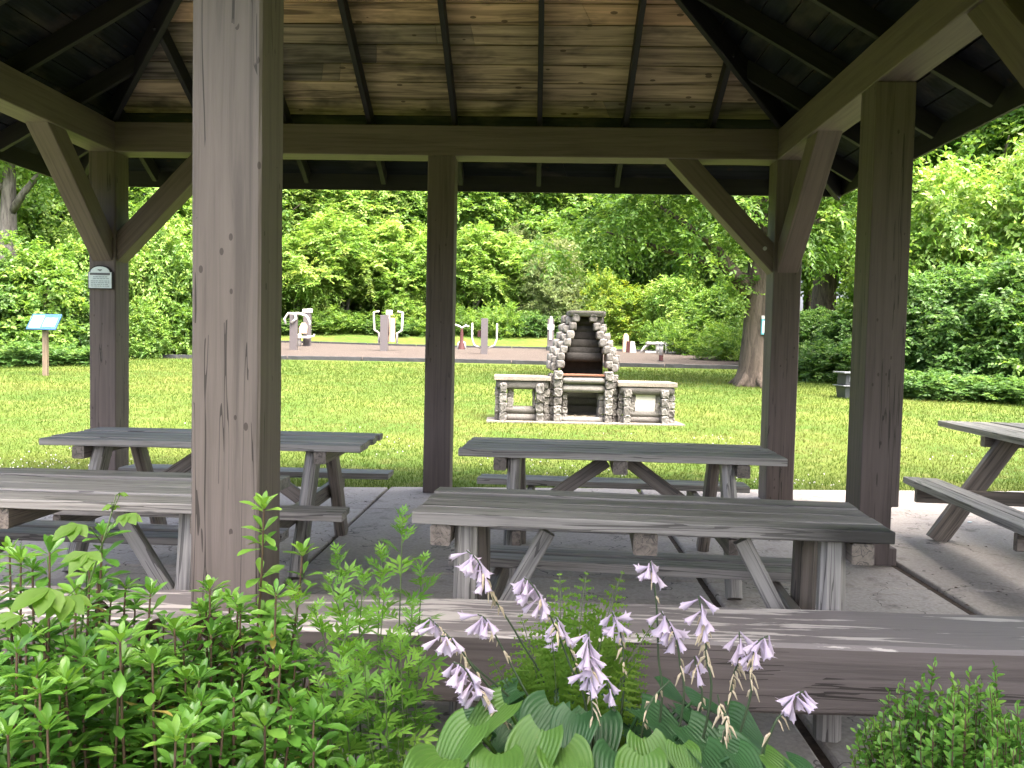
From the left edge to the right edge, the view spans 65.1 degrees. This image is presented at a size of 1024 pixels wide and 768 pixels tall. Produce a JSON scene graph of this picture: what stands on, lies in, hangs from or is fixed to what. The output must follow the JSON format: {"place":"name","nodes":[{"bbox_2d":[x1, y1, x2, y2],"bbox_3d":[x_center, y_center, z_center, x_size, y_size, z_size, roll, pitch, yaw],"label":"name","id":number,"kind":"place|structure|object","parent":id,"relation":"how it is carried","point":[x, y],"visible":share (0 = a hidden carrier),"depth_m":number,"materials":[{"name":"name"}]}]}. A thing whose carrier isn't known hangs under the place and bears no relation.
{"place":"outdoors","nodes":[
{"label":"outdoors","id":0,"kind":"place"},
{"bbox_2d":[0,487,1023,767],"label":"concrete slab","id":1,"kind":"structure","parent":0,"point":[982,567],"depth_m":4.98,"materials":[{"name":"grey concrete"}]},
{"bbox_2d":[0,468,289,589],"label":"picnic table","id":2,"kind":"object","parent":1,"relation":"on","point":[29,497],"visible":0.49,"depth_m":3.24,"materials":[{"name":"grey wood"}]},
{"bbox_2d":[39,427,393,579],"bbox_3d":[-1.893,0.725,5.218,1.976,0.793,1.641,1,3,1],"label":"picnic table","id":3,"kind":"object","parent":1,"relation":"on","point":[98,445],"visible":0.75,"depth_m":4.93,"materials":[{"name":"grey wood"}]},
{"bbox_2d":[0,0,1023,721],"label":"picnic gazebo","id":4,"kind":"object","parent":1,"relation":"on","point":[232,118],"visible":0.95,"depth_m":6.35,"materials":[{"name":"brown"}]},
{"bbox_2d":[88,265,113,288],"bbox_3d":[-3.820,-0.993,7.454,0.235,0.220,0.030,1,3,2],"label":"post plaque","id":5,"kind":"object","parent":4,"relation":"attached to","point":[100,276],"visible":1,"depth_m":7.44,"materials":[{"name":"white metal"}]},
{"bbox_2d":[164,491,975,767],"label":"joint soil","id":6,"kind":"structure","parent":1,"relation":"in","point":[822,758],"depth_m":4.47,"materials":[{"name":"brown soil"}]},
{"bbox_2d":[458,437,792,599],"bbox_3d":[0.652,0.785,5.032,1.909,0.795,1.642,1,3,4],"label":"picnic table","id":7,"kind":"object","parent":1,"relation":"on","point":[728,462],"visible":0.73,"depth_m":4.88,"materials":[{"name":"grey wood"}]},
{"bbox_2d":[412,487,894,742],"bbox_3d":[0.514,0.849,3.278,1.704,0.768,0.847,1,3,6],"label":"picnic table","id":8,"kind":"object","parent":1,"relation":"on","point":[828,538],"visible":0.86,"depth_m":3.02,"materials":[{"name":"grey wood"}]},
{"bbox_2d":[903,420,1023,551],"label":"picnic table","id":9,"kind":"object","parent":1,"relation":"on","point":[1004,441],"visible":1,"depth_m":5.85,"materials":[{"name":"grey wood"}]},
{"bbox_2d":[0,310,1023,491],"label":"lawn","id":10,"kind":"structure","parent":0,"point":[516,340],"depth_m":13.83,"materials":[{"name":"green plant"}]},
{"bbox_2d":[0,253,51,361],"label":"leafy shrub","id":11,"kind":"object","parent":10,"relation":"on","point":[8,283],"visible":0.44,"depth_m":25.54,"materials":[{"name":"green plant"}]},
{"bbox_2d":[0,337,69,367],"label":"weed clump","id":12,"kind":"object","parent":10,"relation":"on","point":[12,353],"visible":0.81,"depth_m":23.97,"materials":[{"name":"green plant"}]},
{"bbox_2d":[26,314,61,375],"bbox_3d":[-12.231,-1.012,20.993,0.766,1.641,0.348,1,3,0],"label":"interpretive sign","id":13,"kind":"object","parent":10,"relation":"on","point":[45,323],"visible":0.99,"depth_m":20.97,"materials":[{"name":"blue wood"}]},
{"bbox_2d":[0,227,89,360],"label":"leafy shrub","id":14,"kind":"object","parent":10,"relation":"on","point":[42,271],"visible":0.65,"depth_m":26.05,"materials":[{"name":"green plant"}]},
{"bbox_2d":[17,343,89,366],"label":"weed clump","id":15,"kind":"object","parent":10,"relation":"on","point":[81,355],"visible":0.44,"depth_m":24.73,"materials":[{"name":"green plant"}]},
{"bbox_2d":[0,169,142,258],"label":"woodland tree","id":16,"kind":"object","parent":10,"relation":"on","point":[26,213],"visible":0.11,"depth_m":34.18,"materials":[{"name":"green plant"}]},
{"bbox_2d":[0,160,143,259],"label":"tree","id":17,"kind":"object","parent":10,"relation":"on","point":[11,202],"visible":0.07,"depth_m":29.09,"materials":[{"name":"green plant"}]},
{"bbox_2d":[43,269,134,355],"bbox_3d":[-14.938,-2.146,27.995,3.195,3.925,3.142,3,3,28],"label":"leafy shrub","id":18,"kind":"object","parent":10,"relation":"on","point":[86,318],"visible":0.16,"depth_m":27.08,"materials":[{"name":"green plant"}]},
{"bbox_2d":[47,217,144,324],"bbox_3d":[-15.550,-3.409,30.033,3.833,6.926,4.170,3,3,35],"label":"leafy shrub","id":19,"kind":"object","parent":10,"relation":"on","point":[82,263],"visible":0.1,"depth_m":29.33,"materials":[{"name":"green plant"}]},
{"bbox_2d":[32,187,191,246],"bbox_3d":[-19.540,-9.117,39.838,9.312,14.699,9.560,0,3,-26],"label":"woodland tree","id":20,"kind":"object","parent":10,"relation":"on","point":[151,191],"visible":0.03,"depth_m":38.42,"materials":[{"name":"green plant"}]},
{"bbox_2d":[129,296,178,358],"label":"leafy shrub","id":21,"kind":"object","parent":10,"relation":"on","point":[153,341],"visible":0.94,"depth_m":29.03,"materials":[{"name":"green plant"}]},
{"bbox_2d":[129,198,191,353],"bbox_3d":[-13.777,-3.517,30.823,3.656,7.140,3.978,2,3,8],"label":"leafy shrub","id":22,"kind":"object","parent":10,"relation":"on","point":[153,255],"visible":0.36,"depth_m":29.94,"materials":[{"name":"green plant"}]},
{"bbox_2d":[153,232,191,354],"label":"leafy shrub","id":23,"kind":"object","parent":10,"relation":"on","point":[182,274],"visible":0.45,"depth_m":29.93,"materials":[{"name":"green plant"}]},
{"bbox_2d":[128,188,282,253],"bbox_3d":[-17.655,-9.352,42.150,10.375,14.823,9.694,4,4,43],"label":"woodland tree","id":24,"kind":"object","parent":10,"relation":"on","point":[186,225],"visible":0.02,"depth_m":38.83,"materials":[{"name":"green plant"}]},
{"bbox_2d":[282,189,324,241],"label":"woodland tree","id":25,"kind":"object","parent":10,"relation":"on","point":[288,225],"visible":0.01,"depth_m":53.19,"materials":[{"name":"green plant"}]},
{"bbox_2d":[281,227,350,320],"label":"sumac bush","id":26,"kind":"object","parent":10,"relation":"on","point":[289,242],"visible":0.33,"depth_m":48.92,"materials":[{"name":"green plant"}]},
{"bbox_2d":[282,189,354,231],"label":"woodland tree","id":27,"kind":"object","parent":10,"relation":"on","point":[293,191],"visible":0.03,"depth_m":53.45,"materials":[{"name":"green plant"}]},
{"bbox_2d":[291,300,356,334],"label":"weed clump","id":28,"kind":"object","parent":10,"relation":"on","point":[322,320],"visible":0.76,"depth_m":47.85,"materials":[{"name":"green plant"}]},
{"bbox_2d":[295,189,381,319],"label":"leafy shrub","id":29,"kind":"object","parent":10,"relation":"on","point":[312,221],"visible":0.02,"depth_m":55.16,"materials":[{"name":"green plant"}]},
{"bbox_2d":[282,206,411,318],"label":"sumac bush","id":30,"kind":"object","parent":10,"relation":"on","point":[333,248],"visible":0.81,"depth_m":48.43,"materials":[{"name":"green plant"}]},
{"bbox_2d":[326,307,379,334],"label":"weed clump","id":31,"kind":"object","parent":10,"relation":"on","point":[358,322],"visible":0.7,"depth_m":48.33,"materials":[{"name":"green plant"}]},
{"bbox_2d":[298,190,427,318],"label":"woodland tree","id":32,"kind":"object","parent":10,"relation":"on","point":[366,201],"visible":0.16,"depth_m":51.74,"materials":[{"name":"green plant"}]},
{"bbox_2d":[336,213,426,315],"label":"sumac bush","id":33,"kind":"object","parent":10,"relation":"on","point":[409,287],"visible":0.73,"depth_m":49.23,"materials":[{"name":"green plant"}]},
{"bbox_2d":[361,317,421,336],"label":"weed clump","id":34,"kind":"object","parent":10,"relation":"on","point":[397,327],"visible":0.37,"depth_m":47.69,"materials":[{"name":"green plant"}]},
{"bbox_2d":[381,294,425,332],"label":"sumac bush","id":35,"kind":"object","parent":10,"relation":"on","point":[409,308],"visible":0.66,"depth_m":48.38,"materials":[{"name":"green plant"}]},
{"bbox_2d":[404,310,425,335],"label":"weed clump","id":36,"kind":"object","parent":10,"relation":"on","point":[422,325],"visible":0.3,"depth_m":47.74,"materials":[{"name":"green plant"}]},
{"bbox_2d":[129,341,737,368],"bbox_3d":[-5.540,-1.473,36.189,33.414,0.828,14.634,1,3,2],"label":"court edging","id":37,"kind":"object","parent":10,"relation":"on","point":[342,358],"visible":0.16,"depth_m":30.15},
{"bbox_2d":[134,342,738,365],"bbox_3d":[-5.543,-1.465,36.190,33.306,0.652,14.515,1,3,2],"label":"gravel court","id":38,"kind":"object","parent":10,"relation":"on","point":[343,350],"visible":0.48,"depth_m":35.89,"materials":[{"name":"gravel"}]},
{"bbox_2d":[283,312,310,349],"bbox_3d":[-9.822,-2.371,36.610,1.284,1.792,0.340,1,3,0],"label":"exercise station","id":39,"kind":"object","parent":38,"relation":"on","point":[293,337],"visible":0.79,"depth_m":36.56,"materials":[{"name":"white paint"}]},
{"bbox_2d":[298,308,314,345],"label":"exercise station","id":40,"kind":"object","parent":38,"relation":"on","point":[304,329],"visible":0.73,"depth_m":40.81,"materials":[{"name":"white paint"}]},
{"bbox_2d":[373,310,403,350],"bbox_3d":[-5.798,-2.463,37.425,1.443,1.983,0.580,1,3,0],"label":"exercise station","id":41,"kind":"object","parent":38,"relation":"on","point":[386,334],"visible":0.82,"depth_m":37.40,"materials":[{"name":"white paint"}]},
{"bbox_2d":[471,318,497,353],"bbox_3d":[-1.246,-2.119,36.252,1.196,1.674,0.420,1,3,0],"label":"exercise station","id":42,"kind":"object","parent":38,"relation":"on","point":[483,335],"visible":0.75,"depth_m":36.06,"materials":[{"name":"white paint"}]},
{"bbox_2d":[546,316,553,350],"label":"exercise station","id":43,"kind":"object","parent":38,"relation":"on","point":[550,333],"visible":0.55,"depth_m":40.83,"materials":[{"name":"white paint"}]},
{"bbox_2d":[359,190,518,254],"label":"woodland tree","id":44,"kind":"object","parent":10,"relation":"on","point":[474,206],"visible":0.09,"depth_m":53.50,"materials":[{"name":"green plant"}]},
{"bbox_2d":[455,303,491,335],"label":"weed clump","id":45,"kind":"object","parent":10,"relation":"on","point":[462,320],"visible":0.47,"depth_m":48.33,"materials":[{"name":"green plant"}]},
{"bbox_2d":[419,217,528,317],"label":"sumac bush","id":46,"kind":"object","parent":10,"relation":"on","point":[478,257],"visible":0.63,"depth_m":49.77,"materials":[{"name":"green plant"}]},
{"bbox_2d":[455,192,503,317],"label":"leafy shrub","id":47,"kind":"object","parent":10,"relation":"on","point":[464,220],"visible":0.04,"depth_m":55.04,"materials":[{"name":"green plant"}]},
{"bbox_2d":[473,294,528,339],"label":"weed clump","id":48,"kind":"object","parent":10,"relation":"on","point":[505,321],"visible":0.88,"depth_m":47.52,"materials":[{"name":"green plant"}]},
{"bbox_2d":[471,217,549,318],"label":"leafy shrub","id":49,"kind":"object","parent":10,"relation":"on","point":[519,232],"visible":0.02,"depth_m":54.13,"materials":[{"name":"green plant"}]},
{"bbox_2d":[457,192,564,246],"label":"woodland tree","id":50,"kind":"object","parent":10,"relation":"on","point":[502,219],"visible":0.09,"depth_m":54.66,"materials":[{"name":"green plant"}]},
{"bbox_2d":[477,231,575,315],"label":"sumac bush","id":51,"kind":"object","parent":10,"relation":"on","point":[518,281],"visible":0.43,"depth_m":50.77,"materials":[{"name":"green plant"}]},
{"bbox_2d":[497,192,556,244],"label":"leafy shrub","id":52,"kind":"object","parent":10,"relation":"on","point":[524,218],"visible":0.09,"depth_m":55.61,"materials":[{"name":"green plant"}]},
{"bbox_2d":[508,307,560,337],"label":"weed clump","id":53,"kind":"object","parent":10,"relation":"on","point":[533,329],"visible":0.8,"depth_m":48.03,"materials":[{"name":"green plant"}]},
{"bbox_2d":[506,192,592,239],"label":"woodland tree","id":54,"kind":"object","parent":10,"relation":"on","point":[533,211],"visible":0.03,"depth_m":55.60,"materials":[{"name":"green plant"}]},
{"bbox_2d":[515,228,590,335],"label":"leafy shrub","id":55,"kind":"object","parent":10,"relation":"on","point":[564,301],"visible":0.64,"depth_m":48.95,"materials":[{"name":"green plant"}]},
{"bbox_2d":[544,193,594,284],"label":"leafy shrub","id":56,"kind":"object","parent":10,"relation":"on","point":[571,215],"depth_m":54.84,"materials":[{"name":"green plant"}]},
{"bbox_2d":[486,310,684,425],"bbox_3d":[1.277,-0.264,14.367,3.420,2.080,1.280,1,3,-1],"label":"stone fireplace","id":57,"kind":"object","parent":10,"relation":"on","point":[579,387],"visible":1,"depth_m":13.97,"materials":[{"name":"stone"}]},
{"bbox_2d":[554,247,618,328],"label":"leafy shrub","id":58,"kind":"object","parent":10,"relation":"on","point":[584,269],"visible":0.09,"depth_m":51.51,"materials":[{"name":"green plant"}]},
{"bbox_2d":[525,193,665,324],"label":"woodland tree","id":59,"kind":"object","parent":10,"relation":"on","point":[552,223],"visible":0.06,"depth_m":52.91,"materials":[{"name":"green plant"}]},
{"bbox_2d":[574,263,628,339],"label":"leafy shrub","id":60,"kind":"object","parent":10,"relation":"on","point":[600,303],"visible":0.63,"depth_m":46.38,"materials":[{"name":"green plant"}]},
{"bbox_2d":[579,215,659,323],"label":"leafy shrub","id":61,"kind":"object","parent":10,"relation":"on","point":[632,276],"visible":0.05,"depth_m":53.55,"materials":[{"name":"green plant"}]},
{"bbox_2d":[606,279,661,345],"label":"leafy shrub","id":62,"kind":"object","parent":10,"relation":"on","point":[630,298],"visible":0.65,"depth_m":45.33,"materials":[{"name":"green plant"}]},
{"bbox_2d":[588,194,691,295],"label":"woodland tree","id":63,"kind":"object","parent":10,"relation":"on","point":[645,261],"visible":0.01,"depth_m":52.20,"materials":[{"name":"green plant"}]},
{"bbox_2d":[636,315,685,351],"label":"weed clump","id":64,"kind":"object","parent":10,"relation":"on","point":[657,339],"visible":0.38,"depth_m":42.19,"materials":[{"name":"green plant"}]},
{"bbox_2d":[630,271,709,347],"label":"leafy shrub","id":65,"kind":"object","parent":10,"relation":"on","point":[672,305],"visible":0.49,"depth_m":43.19,"materials":[{"name":"green plant"}]},
{"bbox_2d":[636,216,706,298],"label":"leafy shrub","id":66,"kind":"object","parent":10,"relation":"on","point":[655,273],"visible":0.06,"depth_m":52.27,"materials":[{"name":"green plant"}]},
{"bbox_2d":[654,303,723,355],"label":"leafy shrub","id":67,"kind":"object","parent":10,"relation":"on","point":[677,339],"visible":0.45,"depth_m":39.38,"materials":[{"name":"green plant"}]},
{"bbox_2d":[677,274,744,353],"bbox_3d":[10.691,-3.013,39.883,4.925,4.842,4.743,2,3,10],"label":"leafy shrub","id":68,"kind":"object","parent":10,"relation":"on","point":[703,302],"visible":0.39,"depth_m":39.26,"materials":[{"name":"green plant"}]},
{"bbox_2d":[680,318,742,360],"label":"leafy shrub","id":69,"kind":"object","parent":10,"relation":"on","point":[713,347],"visible":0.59,"depth_m":34.41,"materials":[{"name":"green plant"}]},
{"bbox_2d":[634,195,807,296],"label":"woodland tree","id":70,"kind":"object","parent":10,"relation":"on","point":[665,263],"visible":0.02,"depth_m":48.78,"materials":[{"name":"green plant"}]},
{"bbox_2d":[720,316,743,359],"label":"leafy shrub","id":71,"kind":"object","parent":10,"relation":"on","point":[738,348],"visible":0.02,"depth_m":31.25,"materials":[{"name":"green plant"}]},
{"bbox_2d":[512,145,953,388],"bbox_3d":[5.976,-6.107,22.369,11.908,12.574,7.668,1,3,0],"label":"tree","id":72,"kind":"object","parent":10,"relation":"on","point":[750,286],"visible":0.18,"depth_m":21.92,"materials":[{"name":"green plant"}]},
{"bbox_2d":[702,199,847,306],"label":"woodland tree","id":73,"kind":"object","parent":10,"relation":"on","point":[742,263],"depth_m":42.58,"materials":[{"name":"green plant"}]},
{"bbox_2d":[798,304,835,367],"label":"leafy shrub","id":74,"kind":"object","parent":10,"relation":"on","point":[809,321],"visible":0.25,"depth_m":26.98,"materials":[{"name":"green plant"}]},
{"bbox_2d":[798,335,851,382],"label":"weed clump","id":75,"kind":"object","parent":10,"relation":"on","point":[827,359],"visible":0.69,"depth_m":24.24,"materials":[{"name":"green plant"}]},
{"bbox_2d":[734,171,915,299],"bbox_3d":[16.697,-9.555,40.102,10.658,16.980,11.406,3,3,39],"label":"woodland tree","id":76,"kind":"object","parent":10,"relation":"on","point":[838,284],"depth_m":38.53,"materials":[{"name":"green plant"}]},
{"bbox_2d":[802,309,852,373],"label":"leafy shrub","id":77,"kind":"object","parent":10,"relation":"on","point":[830,329],"visible":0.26,"depth_m":25.58,"materials":[{"name":"green plant"}]},
{"bbox_2d":[736,149,942,313],"bbox_3d":[11.749,-6.717,30.241,7.873,12.656,7.961,1,3,0],"label":"tree","id":78,"kind":"object","parent":10,"relation":"on","point":[823,295],"visible":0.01,"depth_m":29.52,"materials":[{"name":"green plant"}]},
{"bbox_2d":[833,371,849,398],"bbox_3d":[8.163,0.026,19.285,0.673,0.635,0.673,1,3,0],"label":"trash bin","id":79,"kind":"object","parent":10,"relation":"on","point":[842,385],"visible":0.4,"depth_m":19.15,"materials":[{"name":"grey metal"}]},
{"bbox_2d":[832,207,935,349],"bbox_3d":[12.272,-2.478,26.034,4.204,6.876,4.365,2,3,13],"label":"leafy shrub","id":80,"kind":"object","parent":10,"relation":"on","point":[846,305],"visible":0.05,"depth_m":26.00,"materials":[{"name":"green plant"}]},
{"bbox_2d":[847,262,1002,377],"bbox_3d":[11.504,-1.257,22.044,3.850,4.333,3.915,4,4,44],"label":"leafy shrub","id":81,"kind":"object","parent":10,"relation":"on","point":[920,285],"visible":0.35,"depth_m":21.27,"materials":[{"name":"green plant"}]},
{"bbox_2d":[903,366,967,401],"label":"weed clump","id":82,"kind":"object","parent":10,"relation":"on","point":[912,383],"visible":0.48,"depth_m":19.25,"materials":[{"name":"green plant"}]},
{"bbox_2d":[907,249,1023,379],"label":"leafy shrub","id":83,"kind":"object","parent":10,"relation":"on","point":[987,290],"visible":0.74,"depth_m":20.36,"materials":[{"name":"green plant"}]},
{"bbox_2d":[908,148,1023,354],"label":"leafy shrub","id":84,"kind":"object","parent":10,"relation":"on","point":[942,195],"visible":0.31,"depth_m":23.63,"materials":[{"name":"green plant"}]},
{"bbox_2d":[911,105,1023,217],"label":"woodland tree","id":85,"kind":"object","parent":10,"relation":"on","point":[975,138],"visible":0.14,"depth_m":27.67,"materials":[{"name":"green plant"}]},
{"bbox_2d":[917,371,1021,403],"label":"weed clump","id":86,"kind":"object","parent":10,"relation":"on","point":[968,393],"visible":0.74,"depth_m":18.89,"materials":[{"name":"green plant"}]},
{"bbox_2d":[945,139,1023,273],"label":"leafy shrub","id":87,"kind":"object","parent":10,"relation":"on","point":[1013,190],"visible":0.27,"depth_m":23.27,"materials":[{"name":"green plant"}]},
{"bbox_2d":[951,373,1023,404],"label":"weed clump","id":88,"kind":"object","parent":10,"relation":"on","point":[1017,391],"visible":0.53,"depth_m":18.68,"materials":[{"name":"green plant"}]},
{"bbox_2d":[955,268,1023,395],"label":"leafy shrub","id":89,"kind":"object","parent":10,"relation":"on","point":[1017,364],"visible":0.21,"depth_m":19.99,"materials":[{"name":"green plant"}]},
{"bbox_2d":[957,107,1023,205],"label":"woodland tree","id":90,"kind":"object","parent":10,"relation":"on","point":[1015,128],"visible":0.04,"depth_m":27.42,"materials":[{"name":"green plant"}]},
{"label":"garden soil","id":91,"kind":"structure","parent":0,"visible":0},
{"bbox_2d":[0,623,130,767],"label":"azalea shrub","id":92,"kind":"object","parent":91,"relation":"on","point":[24,631],"visible":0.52,"depth_m":1.51,"materials":[{"name":"green plant"}]},
{"bbox_2d":[0,492,141,658],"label":"creeper vine","id":93,"kind":"object","parent":91,"relation":"on","point":[51,602],"visible":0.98,"depth_m":1.59,"materials":[{"name":"green plant"}]},
{"bbox_2d":[0,519,214,767],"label":"azalea shrub","id":94,"kind":"object","parent":91,"relation":"on","point":[99,616],"visible":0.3,"depth_m":1.87,"materials":[{"name":"green plant"}]},
{"bbox_2d":[0,620,273,767],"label":"azalea shrub","id":95,"kind":"object","parent":91,"relation":"on","point":[168,740],"visible":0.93,"depth_m":1.55,"materials":[{"name":"green plant"}]},
{"bbox_2d":[59,490,359,767],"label":"azalea shrub","id":96,"kind":"object","parent":91,"relation":"on","point":[213,647],"visible":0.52,"depth_m":1.93,"materials":[{"name":"green plant"}]},
{"bbox_2d":[157,649,381,767],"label":"azalea shrub","id":97,"kind":"object","parent":91,"relation":"on","point":[295,738],"visible":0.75,"depth_m":1.63,"materials":[{"name":"green plant"}]},
{"bbox_2d":[277,541,414,767],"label":"mugwort plant","id":98,"kind":"object","parent":91,"relation":"on","point":[346,648],"visible":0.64,"depth_m":1.98,"materials":[{"name":"green plant"}]},
{"bbox_2d":[296,627,444,767],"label":"mugwort plant","id":99,"kind":"object","parent":91,"relation":"on","point":[351,713],"visible":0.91,"depth_m":1.82,"materials":[{"name":"green plant"}]},
{"bbox_2d":[349,723,420,767],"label":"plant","id":100,"kind":"object","parent":91,"relation":"on","point":[395,761],"visible":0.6,"depth_m":1.74,"materials":[{"name":"green plant"}]},
{"bbox_2d":[351,503,449,762],"bbox_3d":[-0.312,0.800,2.123,0.298,0.976,0.320,1,3,2],"label":"mugwort plant","id":101,"kind":"object","parent":91,"relation":"on","point":[400,562],"visible":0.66,"depth_m":2.13,"materials":[{"name":"green plant"}]},
{"bbox_2d":[486,570,655,753],"bbox_3d":[0.144,0.891,2.047,0.414,0.808,0.326,2,3,15],"label":"fern plant","id":102,"kind":"object","parent":91,"relation":"on","point":[557,672],"visible":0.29,"depth_m":2.06,"materials":[{"name":"green plant"}]},
{"bbox_2d":[402,550,817,767],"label":"hosta plant","id":103,"kind":"object","parent":91,"relation":"on","point":[535,729],"visible":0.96,"depth_m":1.77,"materials":[{"name":"green plant"}]},
{"bbox_2d":[842,657,1023,767],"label":"boxwood shrub","id":104,"kind":"object","parent":91,"relation":"on","point":[953,740],"visible":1,"depth_m":1.98,"materials":[{"name":"green plant"}]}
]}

